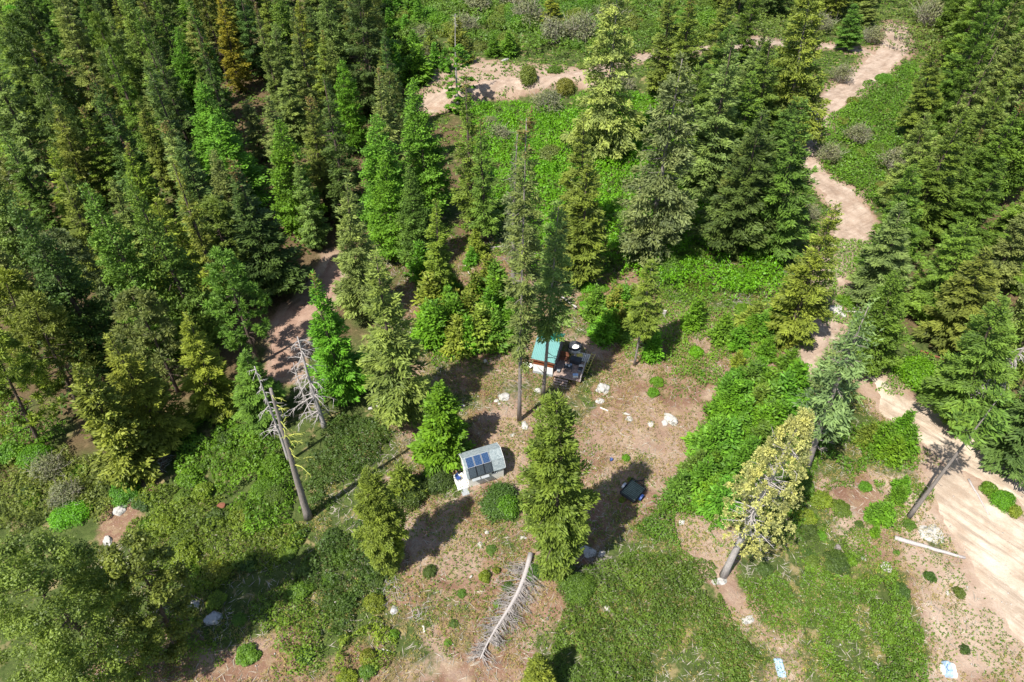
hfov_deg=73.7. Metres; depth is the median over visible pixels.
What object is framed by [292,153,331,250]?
fir tree
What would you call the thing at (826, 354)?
fir tree
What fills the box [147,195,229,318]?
fir tree
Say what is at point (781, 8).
fir tree
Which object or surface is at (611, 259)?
shrub
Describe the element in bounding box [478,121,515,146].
willow bush
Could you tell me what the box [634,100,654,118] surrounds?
shrub
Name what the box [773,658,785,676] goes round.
plastic sheet
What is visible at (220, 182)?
larch tree
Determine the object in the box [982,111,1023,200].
fir tree
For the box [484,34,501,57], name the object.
young conifer
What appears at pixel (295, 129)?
fir tree
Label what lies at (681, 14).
fir tree
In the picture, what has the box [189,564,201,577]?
shrub
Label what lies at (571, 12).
shrub
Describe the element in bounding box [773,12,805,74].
fir tree
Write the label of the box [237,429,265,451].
shrub
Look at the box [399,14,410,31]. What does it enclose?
young conifer
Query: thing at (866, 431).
young conifer
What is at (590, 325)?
shrub
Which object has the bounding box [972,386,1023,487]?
fir tree
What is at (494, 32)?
shrub
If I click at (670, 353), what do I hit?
shrub thicket
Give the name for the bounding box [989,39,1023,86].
fir tree
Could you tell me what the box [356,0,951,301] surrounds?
meadow plants
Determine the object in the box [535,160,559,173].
shrub
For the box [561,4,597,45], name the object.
willow bush
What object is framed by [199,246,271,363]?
pine tree
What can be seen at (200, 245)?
fir tree
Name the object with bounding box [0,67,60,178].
fir tree
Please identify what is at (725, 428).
young conifer
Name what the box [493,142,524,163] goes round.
shrub
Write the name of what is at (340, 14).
fir tree
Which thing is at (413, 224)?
larch tree
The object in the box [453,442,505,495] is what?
solar shed
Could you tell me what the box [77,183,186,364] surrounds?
larch tree
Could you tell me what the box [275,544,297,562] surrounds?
shrub
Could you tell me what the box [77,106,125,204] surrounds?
fir tree
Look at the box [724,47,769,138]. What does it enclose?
fir tree
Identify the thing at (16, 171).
willow bush
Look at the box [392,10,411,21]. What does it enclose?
shrub
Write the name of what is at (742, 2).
fir tree
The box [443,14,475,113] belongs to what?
juniper tree
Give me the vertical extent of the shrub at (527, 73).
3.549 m
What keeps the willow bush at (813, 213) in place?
on the ground at (90, 530)
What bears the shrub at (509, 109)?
on the ground at (90, 530)
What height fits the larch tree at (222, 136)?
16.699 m
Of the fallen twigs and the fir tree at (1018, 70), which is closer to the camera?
the fallen twigs
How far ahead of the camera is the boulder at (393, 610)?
60.94 m
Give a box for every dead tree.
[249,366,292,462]
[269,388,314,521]
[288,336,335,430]
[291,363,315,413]
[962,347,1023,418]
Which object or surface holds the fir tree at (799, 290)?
on the ground at (90, 530)
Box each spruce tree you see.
[449,73,491,231]
[466,117,505,242]
[499,105,545,421]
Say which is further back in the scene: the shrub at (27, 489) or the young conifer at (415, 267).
the young conifer at (415, 267)
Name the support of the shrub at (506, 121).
on the ground at (90, 530)
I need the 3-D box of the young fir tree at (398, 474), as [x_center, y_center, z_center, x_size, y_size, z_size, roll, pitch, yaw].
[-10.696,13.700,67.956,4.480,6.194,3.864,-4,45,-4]
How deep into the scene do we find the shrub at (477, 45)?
143.47 m
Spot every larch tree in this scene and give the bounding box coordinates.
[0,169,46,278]
[2,194,134,376]
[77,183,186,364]
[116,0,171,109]
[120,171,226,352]
[123,0,160,30]
[157,0,179,26]
[168,28,201,114]
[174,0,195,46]
[185,79,257,180]
[200,112,272,207]
[208,148,257,231]
[266,117,327,237]
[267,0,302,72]
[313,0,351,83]
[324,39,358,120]
[331,60,367,153]
[354,114,408,233]
[367,154,408,260]
[394,164,436,268]
[396,77,456,217]
[935,0,973,35]
[942,0,991,60]
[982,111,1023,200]
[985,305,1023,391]
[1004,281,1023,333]
[1015,14,1023,38]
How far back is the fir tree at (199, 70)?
110.13 m
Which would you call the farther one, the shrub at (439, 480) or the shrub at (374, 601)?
the shrub at (439, 480)
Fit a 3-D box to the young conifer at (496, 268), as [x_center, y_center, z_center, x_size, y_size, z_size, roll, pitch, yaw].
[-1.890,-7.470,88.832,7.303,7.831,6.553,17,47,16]
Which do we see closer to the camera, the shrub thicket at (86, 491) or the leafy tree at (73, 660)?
the leafy tree at (73, 660)
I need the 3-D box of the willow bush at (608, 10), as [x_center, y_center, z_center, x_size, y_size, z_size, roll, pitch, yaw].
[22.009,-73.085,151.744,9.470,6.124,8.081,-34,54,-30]
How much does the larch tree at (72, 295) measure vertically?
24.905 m
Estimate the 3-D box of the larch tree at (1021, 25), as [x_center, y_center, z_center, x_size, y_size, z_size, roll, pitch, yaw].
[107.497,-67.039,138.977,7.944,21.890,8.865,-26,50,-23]
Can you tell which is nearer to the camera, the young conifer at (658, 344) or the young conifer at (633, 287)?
the young conifer at (658, 344)
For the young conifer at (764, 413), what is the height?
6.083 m
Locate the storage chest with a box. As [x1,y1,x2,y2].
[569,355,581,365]
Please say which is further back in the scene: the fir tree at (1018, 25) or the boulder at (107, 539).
the fir tree at (1018, 25)
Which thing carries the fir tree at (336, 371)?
on the ground at (90, 530)
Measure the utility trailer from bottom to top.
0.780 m
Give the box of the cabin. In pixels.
[531,333,586,389]
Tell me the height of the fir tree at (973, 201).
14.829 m
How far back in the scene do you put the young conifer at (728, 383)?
75.83 m
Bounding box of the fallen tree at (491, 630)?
[464,552,544,671]
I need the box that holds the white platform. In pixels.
[574,352,590,362]
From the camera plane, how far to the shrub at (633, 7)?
155.28 m
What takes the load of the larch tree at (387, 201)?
on the ground at (90, 530)
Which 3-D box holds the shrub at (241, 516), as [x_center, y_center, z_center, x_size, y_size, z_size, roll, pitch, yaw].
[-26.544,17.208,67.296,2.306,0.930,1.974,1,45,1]
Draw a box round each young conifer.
[372,29,402,69]
[381,0,388,10]
[384,8,395,31]
[385,0,400,18]
[389,44,402,60]
[393,0,405,7]
[397,35,412,59]
[398,41,435,85]
[398,56,424,87]
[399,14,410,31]
[402,0,422,17]
[403,237,432,287]
[407,29,420,49]
[408,302,448,354]
[410,0,427,25]
[410,271,445,322]
[413,41,435,76]
[413,297,429,330]
[420,296,451,350]
[422,27,441,55]
[428,42,440,68]
[437,47,452,72]
[438,292,450,306]
[438,313,473,361]
[441,268,462,294]
[442,290,471,328]
[443,283,456,309]
[445,15,470,50]
[452,272,466,294]
[457,39,476,63]
[457,313,481,357]
[459,288,479,322]
[460,269,485,300]
[463,246,478,267]
[465,229,488,261]
[465,274,485,302]
[466,299,505,354]
[475,253,499,291]
[475,308,513,356]
[476,286,506,314]
[478,257,517,304]
[480,273,505,310]
[482,302,501,328]
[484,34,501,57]
[492,281,506,309]
[498,309,523,345]
[499,29,519,53]
[499,30,518,57]
[500,295,519,314]
[577,283,610,322]
[586,308,619,350]
[601,284,628,323]
[608,306,622,338]
[609,282,641,319]
[615,306,630,331]
[626,282,637,296]
[638,336,661,360]
[641,331,664,363]
[642,323,654,344]
[658,467,694,503]
[675,446,708,472]
[679,294,708,333]
[679,410,730,457]
[683,416,730,462]
[686,454,718,503]
[688,472,745,529]
[689,412,739,449]
[691,471,722,507]
[698,295,706,319]
[702,388,733,420]
[704,310,736,348]
[707,376,747,416]
[709,413,744,459]
[709,449,722,464]
[709,452,746,502]
[711,370,741,398]
[715,367,748,389]
[721,393,758,426]
[725,324,750,354]
[729,349,745,370]
[729,433,765,483]
[730,357,765,389]
[733,300,768,337]
[734,410,754,429]
[735,442,747,469]
[740,312,762,341]
[740,425,754,442]
[743,378,754,395]
[745,377,793,414]
[745,418,777,464]
[747,309,771,343]
[748,355,770,373]
[749,379,771,416]
[750,401,778,440]
[751,366,779,390]
[751,395,782,425]
[754,334,776,363]
[764,305,780,321]
[766,312,793,346]
[767,370,804,418]
[771,397,790,446]
[773,347,801,371]
[775,333,792,352]
[783,355,813,408]
[851,420,878,450]
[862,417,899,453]
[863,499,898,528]
[863,501,883,524]
[868,525,881,539]
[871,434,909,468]
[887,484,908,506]
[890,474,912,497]
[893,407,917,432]
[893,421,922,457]
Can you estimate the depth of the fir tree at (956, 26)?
137.65 m
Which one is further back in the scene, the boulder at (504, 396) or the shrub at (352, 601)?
the boulder at (504, 396)
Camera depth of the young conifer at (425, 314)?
82.85 m
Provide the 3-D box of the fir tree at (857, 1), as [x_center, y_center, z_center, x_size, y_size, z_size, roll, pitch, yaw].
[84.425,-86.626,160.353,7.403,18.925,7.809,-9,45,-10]
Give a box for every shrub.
[0,441,21,465]
[2,4,18,13]
[12,418,28,432]
[14,443,55,474]
[15,484,38,503]
[22,490,41,509]
[26,466,52,488]
[46,498,93,532]
[54,466,70,479]
[70,465,88,480]
[107,479,140,507]
[130,491,158,512]
[139,519,148,528]
[150,515,173,535]
[163,529,195,547]
[168,540,200,566]
[173,488,191,503]
[176,432,201,453]
[176,467,200,489]
[179,415,194,435]
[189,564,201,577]
[189,580,199,593]
[191,482,214,500]
[194,461,206,473]
[203,507,231,528]
[203,560,231,587]
[205,590,227,612]
[212,431,237,450]
[220,505,232,523]
[226,448,260,474]
[231,500,249,510]
[232,509,254,522]
[232,612,247,626]
[234,550,257,573]
[235,642,262,666]
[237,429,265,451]
[248,476,275,504]
[256,452,287,477]
[261,482,291,510]
[261,512,273,524]
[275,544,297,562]
[286,580,314,602]
[295,645,314,665]
[320,544,333,557]
[321,526,341,543]
[321,572,338,590]
[330,548,349,565]
[335,668,358,681]
[338,592,357,610]
[338,632,350,643]
[358,662,378,681]
[359,647,376,664]
[361,567,383,588]
[361,592,385,614]
[381,55,401,75]
[387,629,399,642]
[389,39,402,52]
[390,17,409,31]
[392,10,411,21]
[395,475,429,511]
[398,21,424,41]
[418,463,452,496]
[419,6,439,20]
[420,37,441,52]
[422,564,436,578]
[422,620,429,627]
[425,11,451,30]
[432,0,452,14]
[434,20,457,37]
[444,638,451,646]
[448,619,458,628]
[453,3,471,14]
[457,588,466,598]
[462,266,470,271]
[468,115,485,124]
[470,39,489,52]
[477,481,523,523]
[478,569,490,583]
[479,14,487,24]
[482,30,500,42]
[484,11,505,30]
[485,165,498,177]
[485,544,496,556]
[488,175,513,193]
[492,566,500,574]
[493,4,504,14]
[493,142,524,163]
[493,600,501,607]
[496,31,519,49]
[497,494,518,520]
[498,114,514,130]
[499,200,526,218]
[501,581,514,591]
[502,3,516,14]
[503,105,516,113]
[504,11,515,29]
[509,13,528,31]
[518,64,537,84]
[518,224,544,242]
[521,14,539,31]
[521,138,544,156]
[527,563,540,583]
[531,184,554,200]
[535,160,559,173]
[536,27,562,42]
[536,113,552,128]
[536,144,564,164]
[542,221,555,236]
[546,65,562,73]
[547,129,563,142]
[548,109,564,117]
[549,116,565,128]
[555,77,574,94]
[555,572,597,605]
[560,1,578,11]
[564,7,588,22]
[564,162,592,178]
[567,112,580,122]
[568,37,583,49]
[576,0,596,11]
[577,62,588,69]
[580,282,595,292]
[586,323,594,334]
[589,5,600,15]
[589,37,618,53]
[590,29,605,40]
[594,0,619,7]
[597,283,609,291]
[598,198,612,214]
[603,254,615,261]
[606,231,620,248]
[610,209,638,231]
[611,11,642,34]
[619,89,636,104]
[620,328,632,339]
[621,5,646,17]
[621,453,629,461]
[623,139,641,152]
[630,165,648,182]
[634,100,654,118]
[636,20,659,35]
[637,132,651,144]
[646,387,659,397]
[647,18,663,33]
[649,376,663,386]
[655,254,687,287]
[678,244,706,266]
[678,255,691,274]
[684,24,711,46]
[684,275,712,293]
[688,346,703,359]
[693,0,718,11]
[693,7,721,30]
[694,211,707,220]
[720,268,758,295]
[734,303,748,314]
[738,349,751,358]
[743,256,773,278]
[755,561,774,578]
[761,472,784,485]
[794,523,820,542]
[795,507,817,525]
[797,479,814,493]
[801,548,817,557]
[805,554,819,568]
[809,489,832,509]
[816,530,827,540]
[823,548,852,575]
[831,498,851,517]
[833,117,848,124]
[837,294,856,307]
[844,552,857,566]
[845,96,858,103]
[853,149,866,158]
[854,520,864,529]
[857,480,872,492]
[870,142,888,155]
[873,181,892,189]
[874,73,893,83]
[885,633,896,644]
[889,582,910,601]
[891,355,935,393]
[893,549,899,555]
[902,518,916,531]
[922,571,937,582]
[951,586,966,599]
[958,643,970,654]
[978,481,997,497]
[988,489,1015,513]
[1008,504,1022,518]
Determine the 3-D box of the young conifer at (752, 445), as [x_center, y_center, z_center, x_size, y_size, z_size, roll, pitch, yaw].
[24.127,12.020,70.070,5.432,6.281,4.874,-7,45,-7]
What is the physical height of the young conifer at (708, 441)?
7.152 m
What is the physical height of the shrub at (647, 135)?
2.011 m
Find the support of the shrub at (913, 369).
on the ground at (90, 530)
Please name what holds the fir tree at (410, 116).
on the ground at (90, 530)
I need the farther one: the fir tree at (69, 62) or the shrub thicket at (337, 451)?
the fir tree at (69, 62)
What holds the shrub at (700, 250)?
on the ground at (90, 530)
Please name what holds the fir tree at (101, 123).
on the ground at (90, 530)
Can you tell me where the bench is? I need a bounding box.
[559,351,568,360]
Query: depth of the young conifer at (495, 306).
83.29 m
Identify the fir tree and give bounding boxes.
[0,6,63,114]
[0,22,60,148]
[0,28,21,90]
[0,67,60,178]
[0,130,69,241]
[0,244,45,336]
[0,254,18,312]
[13,26,63,85]
[22,0,55,48]
[31,31,92,135]
[33,0,76,54]
[45,147,111,242]
[47,0,84,67]
[51,0,114,112]
[52,104,109,201]
[58,172,127,291]
[59,0,91,44]
[60,0,96,77]
[67,0,94,19]
[68,362,167,493]
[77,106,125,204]
[78,0,106,55]
[83,64,167,205]
[90,100,130,175]
[91,0,134,79]
[92,0,124,33]
[92,0,132,23]
[94,50,145,131]
[102,332,194,454]
[104,9,145,94]
[104,44,168,170]
[107,180,155,281]
[111,0,137,47]
[119,33,137,87]
[121,141,177,231]
[123,7,141,49]
[134,0,172,57]
[134,7,199,141]
[134,99,177,194]
[139,14,188,87]
[140,60,201,195]
[141,51,179,141]
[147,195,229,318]
[149,37,202,168]
[150,0,193,105]
[159,120,227,234]
[168,158,235,316]
[172,135,242,263]
[177,311,240,423]
[183,0,234,114]
[184,0,217,42]
[185,7,222,72]
[192,64,217,142]
[195,35,243,148]
[200,0,217,26]
[208,0,246,46]
[214,0,253,92]
[215,0,245,18]
[219,0,260,61]
[226,158,315,305]
[230,348,287,434]
[234,0,268,78]
[242,100,270,159]
[244,0,263,29]
[254,2,289,118]
[259,0,275,59]
[260,95,299,183]
[265,23,302,106]
[276,68,307,142]
[277,0,294,42]
[284,0,306,32]
[289,7,328,136]
[290,0,320,91]
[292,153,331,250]
[301,0,324,36]
[301,93,339,213]
[302,6,332,79]
[304,269,371,406]
[311,29,337,107]
[311,96,338,181]
[321,74,365,227]
[324,0,355,60]
[331,174,385,324]
[343,0,383,114]
[350,3,387,20]
[350,464,409,578]
[356,246,434,428]
[366,1,393,61]
[372,66,409,178]
[374,46,404,114]
[379,29,406,133]
[386,457,427,501]
[403,83,426,161]
[406,379,475,477]
[423,197,456,298]
[499,125,527,301]
[515,388,600,580]
[520,652,558,681]
[528,198,578,396]
[538,0,564,25]
[539,213,581,283]
[554,112,603,238]
[559,0,646,162]
[563,153,611,285]
[613,50,701,267]
[621,258,665,365]
[643,0,683,99]
[651,63,713,185]
[658,0,703,107]
[673,0,697,68]
[675,34,742,201]
[689,21,743,118]
[689,108,781,261]
[699,0,736,63]
[699,53,734,160]
[711,135,750,220]
[713,407,815,578]
[719,70,767,177]
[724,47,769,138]
[733,0,760,60]
[734,0,747,12]
[734,33,781,155]
[739,29,770,85]
[748,96,819,261]
[752,97,803,188]
[759,0,793,14]
[760,0,778,16]
[765,0,831,147]
[765,201,844,345]
[772,40,799,112]
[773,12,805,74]
[792,297,884,471]
[794,0,826,12]
[806,317,858,420]
[820,0,839,10]
[823,0,849,18]
[833,3,864,49]
[843,200,915,309]
[845,269,914,377]
[851,0,873,9]
[857,0,878,27]
[861,162,928,273]
[873,111,937,206]
[890,107,972,244]
[896,42,944,140]
[900,218,983,329]
[906,385,1018,518]
[911,246,1002,355]
[915,0,997,126]
[915,291,1020,440]
[923,41,1004,171]
[925,15,1002,147]
[927,128,984,230]
[930,156,1008,249]
[932,0,962,17]
[935,32,974,100]
[936,69,1013,185]
[938,0,996,69]
[943,1,971,33]
[947,99,1023,212]
[956,0,1012,77]
[961,87,1010,175]
[970,0,1023,95]
[970,29,1023,108]
[971,56,1023,121]
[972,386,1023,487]
[981,203,1023,292]
[984,66,1023,131]
[984,195,1023,251]
[986,191,1023,235]
[986,235,1023,294]
[989,0,1023,52]
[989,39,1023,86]
[993,100,1023,175]
[995,5,1023,66]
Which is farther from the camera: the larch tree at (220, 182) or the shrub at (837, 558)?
the larch tree at (220, 182)
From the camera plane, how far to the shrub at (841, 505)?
68.41 m
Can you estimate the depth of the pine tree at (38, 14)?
129.16 m
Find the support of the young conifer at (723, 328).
on the ground at (90, 530)
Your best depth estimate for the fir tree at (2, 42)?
113.84 m
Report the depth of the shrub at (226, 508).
67.52 m
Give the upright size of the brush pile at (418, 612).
1.338 m
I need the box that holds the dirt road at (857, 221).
[799,24,908,388]
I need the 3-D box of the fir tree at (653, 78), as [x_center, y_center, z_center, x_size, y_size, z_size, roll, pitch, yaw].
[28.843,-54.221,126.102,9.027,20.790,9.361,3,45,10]
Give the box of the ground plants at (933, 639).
[93,235,1023,681]
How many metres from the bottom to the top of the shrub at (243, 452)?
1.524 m
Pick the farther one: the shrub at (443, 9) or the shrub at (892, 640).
the shrub at (443, 9)
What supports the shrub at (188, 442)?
on the ground at (90, 530)
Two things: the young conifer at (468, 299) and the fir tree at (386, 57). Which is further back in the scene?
the fir tree at (386, 57)
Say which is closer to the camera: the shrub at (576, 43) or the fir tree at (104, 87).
the fir tree at (104, 87)
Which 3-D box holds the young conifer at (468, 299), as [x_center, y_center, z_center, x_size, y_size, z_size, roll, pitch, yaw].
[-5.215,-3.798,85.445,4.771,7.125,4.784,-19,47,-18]
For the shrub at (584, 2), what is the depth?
159.72 m
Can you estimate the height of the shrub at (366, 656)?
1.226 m
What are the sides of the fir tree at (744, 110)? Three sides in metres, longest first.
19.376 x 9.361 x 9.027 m
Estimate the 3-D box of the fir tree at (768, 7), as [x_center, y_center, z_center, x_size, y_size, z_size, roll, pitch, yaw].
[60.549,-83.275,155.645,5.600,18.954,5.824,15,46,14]
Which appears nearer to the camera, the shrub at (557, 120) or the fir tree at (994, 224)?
the fir tree at (994, 224)
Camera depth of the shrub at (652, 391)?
79.08 m
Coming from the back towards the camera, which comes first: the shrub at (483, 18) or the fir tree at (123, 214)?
the shrub at (483, 18)
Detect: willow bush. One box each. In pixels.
[0,163,18,185]
[19,450,69,483]
[42,472,85,510]
[415,23,431,41]
[421,41,436,55]
[445,9,481,37]
[464,0,489,13]
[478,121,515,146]
[482,115,501,127]
[500,0,525,8]
[510,0,543,30]
[528,82,563,115]
[539,14,571,46]
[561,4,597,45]
[590,1,631,20]
[612,71,636,93]
[806,11,838,33]
[806,204,823,218]
[813,141,847,164]
[826,63,857,83]
[842,121,876,143]
[862,24,887,43]
[873,146,906,170]
[912,0,946,26]
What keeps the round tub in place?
on the cabin
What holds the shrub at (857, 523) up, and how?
on the ground at (90, 530)
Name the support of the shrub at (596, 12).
on the ground at (90, 530)
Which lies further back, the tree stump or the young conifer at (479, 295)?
the young conifer at (479, 295)
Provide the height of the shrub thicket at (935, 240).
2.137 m
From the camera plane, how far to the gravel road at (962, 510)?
68.34 m
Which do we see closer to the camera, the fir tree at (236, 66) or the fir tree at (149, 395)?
the fir tree at (149, 395)
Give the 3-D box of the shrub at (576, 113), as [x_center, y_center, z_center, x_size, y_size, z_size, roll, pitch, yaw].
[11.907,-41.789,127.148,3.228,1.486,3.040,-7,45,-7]
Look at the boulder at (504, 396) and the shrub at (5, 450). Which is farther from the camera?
the boulder at (504, 396)
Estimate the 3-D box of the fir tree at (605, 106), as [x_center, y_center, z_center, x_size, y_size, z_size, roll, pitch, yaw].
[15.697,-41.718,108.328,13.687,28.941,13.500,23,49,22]
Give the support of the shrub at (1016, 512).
on the ground at (90, 530)
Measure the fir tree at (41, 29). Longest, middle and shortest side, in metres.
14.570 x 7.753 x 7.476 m
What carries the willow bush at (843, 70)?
on the ground at (90, 530)
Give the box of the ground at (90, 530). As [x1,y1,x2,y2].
[0,0,1023,681]
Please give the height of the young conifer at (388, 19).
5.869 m
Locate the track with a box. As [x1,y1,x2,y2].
[420,37,881,111]
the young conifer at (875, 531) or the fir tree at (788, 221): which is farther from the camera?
the fir tree at (788, 221)
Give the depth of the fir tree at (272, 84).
119.36 m
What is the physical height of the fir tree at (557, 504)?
25.756 m
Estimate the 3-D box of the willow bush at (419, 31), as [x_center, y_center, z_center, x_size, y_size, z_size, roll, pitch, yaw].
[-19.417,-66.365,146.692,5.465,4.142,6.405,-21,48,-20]
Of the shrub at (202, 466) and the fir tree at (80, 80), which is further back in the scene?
the fir tree at (80, 80)
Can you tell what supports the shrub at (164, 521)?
on the ground at (90, 530)
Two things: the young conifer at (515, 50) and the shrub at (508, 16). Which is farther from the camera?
the shrub at (508, 16)
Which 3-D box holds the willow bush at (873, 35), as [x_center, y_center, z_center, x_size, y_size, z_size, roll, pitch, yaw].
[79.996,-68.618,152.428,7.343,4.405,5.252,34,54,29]
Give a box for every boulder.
[103,535,111,545]
[112,504,125,515]
[187,600,199,607]
[203,611,222,624]
[390,605,397,614]
[498,392,509,400]
[521,421,527,428]
[580,546,595,557]
[595,383,609,393]
[595,398,604,403]
[598,551,604,556]
[661,419,667,425]
[664,413,677,425]
[711,578,726,584]
[741,615,753,624]
[830,305,841,314]
[881,561,891,572]
[918,524,943,543]
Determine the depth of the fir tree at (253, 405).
72.63 m
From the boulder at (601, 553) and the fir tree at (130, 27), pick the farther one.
the fir tree at (130, 27)
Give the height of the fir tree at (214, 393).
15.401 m
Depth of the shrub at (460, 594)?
62.16 m
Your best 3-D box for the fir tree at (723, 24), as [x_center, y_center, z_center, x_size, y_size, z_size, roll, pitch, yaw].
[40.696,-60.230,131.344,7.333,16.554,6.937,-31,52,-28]
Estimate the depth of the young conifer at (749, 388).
75.87 m
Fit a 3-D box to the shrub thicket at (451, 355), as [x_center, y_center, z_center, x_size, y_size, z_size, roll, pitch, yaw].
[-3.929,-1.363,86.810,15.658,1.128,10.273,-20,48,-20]
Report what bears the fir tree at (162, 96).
on the ground at (90, 530)
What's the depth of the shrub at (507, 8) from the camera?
156.78 m
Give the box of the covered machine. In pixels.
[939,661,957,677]
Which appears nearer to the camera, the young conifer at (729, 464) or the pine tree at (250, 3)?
the young conifer at (729, 464)
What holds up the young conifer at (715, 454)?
on the ground at (90, 530)
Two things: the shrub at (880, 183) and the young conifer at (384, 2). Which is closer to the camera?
the shrub at (880, 183)
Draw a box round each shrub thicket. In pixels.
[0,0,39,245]
[0,391,66,468]
[0,442,124,536]
[3,3,420,428]
[125,481,311,600]
[141,598,223,666]
[173,413,304,541]
[248,575,337,679]
[288,519,392,638]
[302,409,402,517]
[331,616,397,671]
[383,0,714,103]
[412,303,526,366]
[457,90,788,299]
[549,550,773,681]
[570,267,816,389]
[634,500,729,560]
[651,413,797,518]
[727,0,953,70]
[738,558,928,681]
[747,461,819,542]
[783,392,920,476]
[814,61,920,202]
[817,238,953,395]
[817,475,934,574]
[902,8,1023,398]
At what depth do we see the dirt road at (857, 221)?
110.03 m
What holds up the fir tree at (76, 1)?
on the ground at (90, 530)
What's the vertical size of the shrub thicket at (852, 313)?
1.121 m
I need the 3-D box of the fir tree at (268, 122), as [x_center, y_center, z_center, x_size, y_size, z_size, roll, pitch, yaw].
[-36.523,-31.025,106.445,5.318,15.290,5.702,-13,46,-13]
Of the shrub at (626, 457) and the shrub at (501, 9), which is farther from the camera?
the shrub at (501, 9)
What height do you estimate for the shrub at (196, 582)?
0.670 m
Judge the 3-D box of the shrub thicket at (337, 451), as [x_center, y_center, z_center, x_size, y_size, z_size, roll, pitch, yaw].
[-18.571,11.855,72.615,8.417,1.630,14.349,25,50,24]
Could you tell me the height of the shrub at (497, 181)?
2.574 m
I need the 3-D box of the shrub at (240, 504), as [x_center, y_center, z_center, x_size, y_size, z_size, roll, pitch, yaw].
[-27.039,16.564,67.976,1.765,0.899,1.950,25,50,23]
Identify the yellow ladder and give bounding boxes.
[583,353,594,372]
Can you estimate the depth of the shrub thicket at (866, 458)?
72.57 m
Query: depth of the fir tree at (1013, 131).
107.78 m
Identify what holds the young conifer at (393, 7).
on the ground at (90, 530)
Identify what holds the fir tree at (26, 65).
on the ground at (90, 530)
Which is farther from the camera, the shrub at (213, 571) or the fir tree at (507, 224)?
the fir tree at (507, 224)
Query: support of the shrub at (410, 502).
on the ground at (90, 530)
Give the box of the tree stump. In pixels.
[217,502,226,507]
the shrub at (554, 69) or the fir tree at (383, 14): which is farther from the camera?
the fir tree at (383, 14)
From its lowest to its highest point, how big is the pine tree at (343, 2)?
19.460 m
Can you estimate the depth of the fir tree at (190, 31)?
136.64 m
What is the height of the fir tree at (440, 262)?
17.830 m
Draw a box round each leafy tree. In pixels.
[0,525,164,681]
[96,528,202,663]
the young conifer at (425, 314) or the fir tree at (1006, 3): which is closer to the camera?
the young conifer at (425, 314)
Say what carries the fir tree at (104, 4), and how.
on the ground at (90, 530)
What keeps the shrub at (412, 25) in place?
on the ground at (90, 530)
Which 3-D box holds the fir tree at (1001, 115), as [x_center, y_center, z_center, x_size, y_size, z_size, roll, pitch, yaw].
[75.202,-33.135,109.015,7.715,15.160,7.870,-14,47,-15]
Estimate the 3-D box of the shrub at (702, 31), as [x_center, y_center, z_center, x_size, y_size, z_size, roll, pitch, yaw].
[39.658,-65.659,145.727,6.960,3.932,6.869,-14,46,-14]
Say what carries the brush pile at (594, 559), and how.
on the ground at (90, 530)
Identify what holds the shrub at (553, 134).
on the ground at (90, 530)
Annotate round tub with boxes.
[568,341,581,354]
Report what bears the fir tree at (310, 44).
on the ground at (90, 530)
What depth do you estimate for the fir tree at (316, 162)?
98.15 m
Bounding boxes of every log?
[894,535,965,558]
[921,350,943,359]
[967,478,988,514]
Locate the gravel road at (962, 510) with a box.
[821,327,1023,642]
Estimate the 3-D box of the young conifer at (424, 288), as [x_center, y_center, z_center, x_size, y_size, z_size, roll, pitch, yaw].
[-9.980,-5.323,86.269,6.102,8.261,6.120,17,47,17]
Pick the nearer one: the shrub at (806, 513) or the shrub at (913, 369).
the shrub at (806, 513)
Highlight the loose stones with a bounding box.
[98,240,1023,681]
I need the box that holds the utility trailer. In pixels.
[620,478,646,502]
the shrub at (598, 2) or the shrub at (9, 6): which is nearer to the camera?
the shrub at (598, 2)
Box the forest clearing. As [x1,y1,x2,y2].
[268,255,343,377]
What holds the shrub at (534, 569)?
on the ground at (90, 530)
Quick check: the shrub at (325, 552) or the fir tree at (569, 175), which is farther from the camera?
the fir tree at (569, 175)
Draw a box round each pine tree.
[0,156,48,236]
[0,266,66,382]
[0,328,69,442]
[3,12,87,140]
[11,290,101,399]
[12,0,64,62]
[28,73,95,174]
[33,227,111,310]
[70,0,87,26]
[87,11,144,121]
[99,47,148,117]
[108,286,188,394]
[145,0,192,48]
[187,194,258,268]
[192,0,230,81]
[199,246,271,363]
[240,0,269,31]
[336,0,349,15]
[341,0,388,68]
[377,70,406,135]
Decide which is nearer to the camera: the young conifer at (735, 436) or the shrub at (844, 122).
the young conifer at (735, 436)
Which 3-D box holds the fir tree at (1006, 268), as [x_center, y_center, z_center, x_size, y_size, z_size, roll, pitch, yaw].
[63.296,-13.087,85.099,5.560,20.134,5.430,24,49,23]
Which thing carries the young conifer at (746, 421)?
on the ground at (90, 530)
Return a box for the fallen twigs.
[91,236,1023,681]
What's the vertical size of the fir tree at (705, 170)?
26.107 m
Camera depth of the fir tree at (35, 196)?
93.27 m
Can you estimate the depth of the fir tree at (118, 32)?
118.23 m
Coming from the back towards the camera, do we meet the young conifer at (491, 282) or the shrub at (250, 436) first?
the young conifer at (491, 282)
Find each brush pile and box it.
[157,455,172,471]
[368,573,409,605]
[402,601,432,621]
[575,540,612,579]
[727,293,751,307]
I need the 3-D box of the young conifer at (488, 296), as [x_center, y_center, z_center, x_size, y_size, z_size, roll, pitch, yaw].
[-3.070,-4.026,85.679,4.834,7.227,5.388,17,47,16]
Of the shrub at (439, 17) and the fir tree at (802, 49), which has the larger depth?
the shrub at (439, 17)
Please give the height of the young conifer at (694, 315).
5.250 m
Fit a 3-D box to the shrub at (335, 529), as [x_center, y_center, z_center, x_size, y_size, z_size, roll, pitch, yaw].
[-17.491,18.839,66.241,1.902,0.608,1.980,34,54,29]

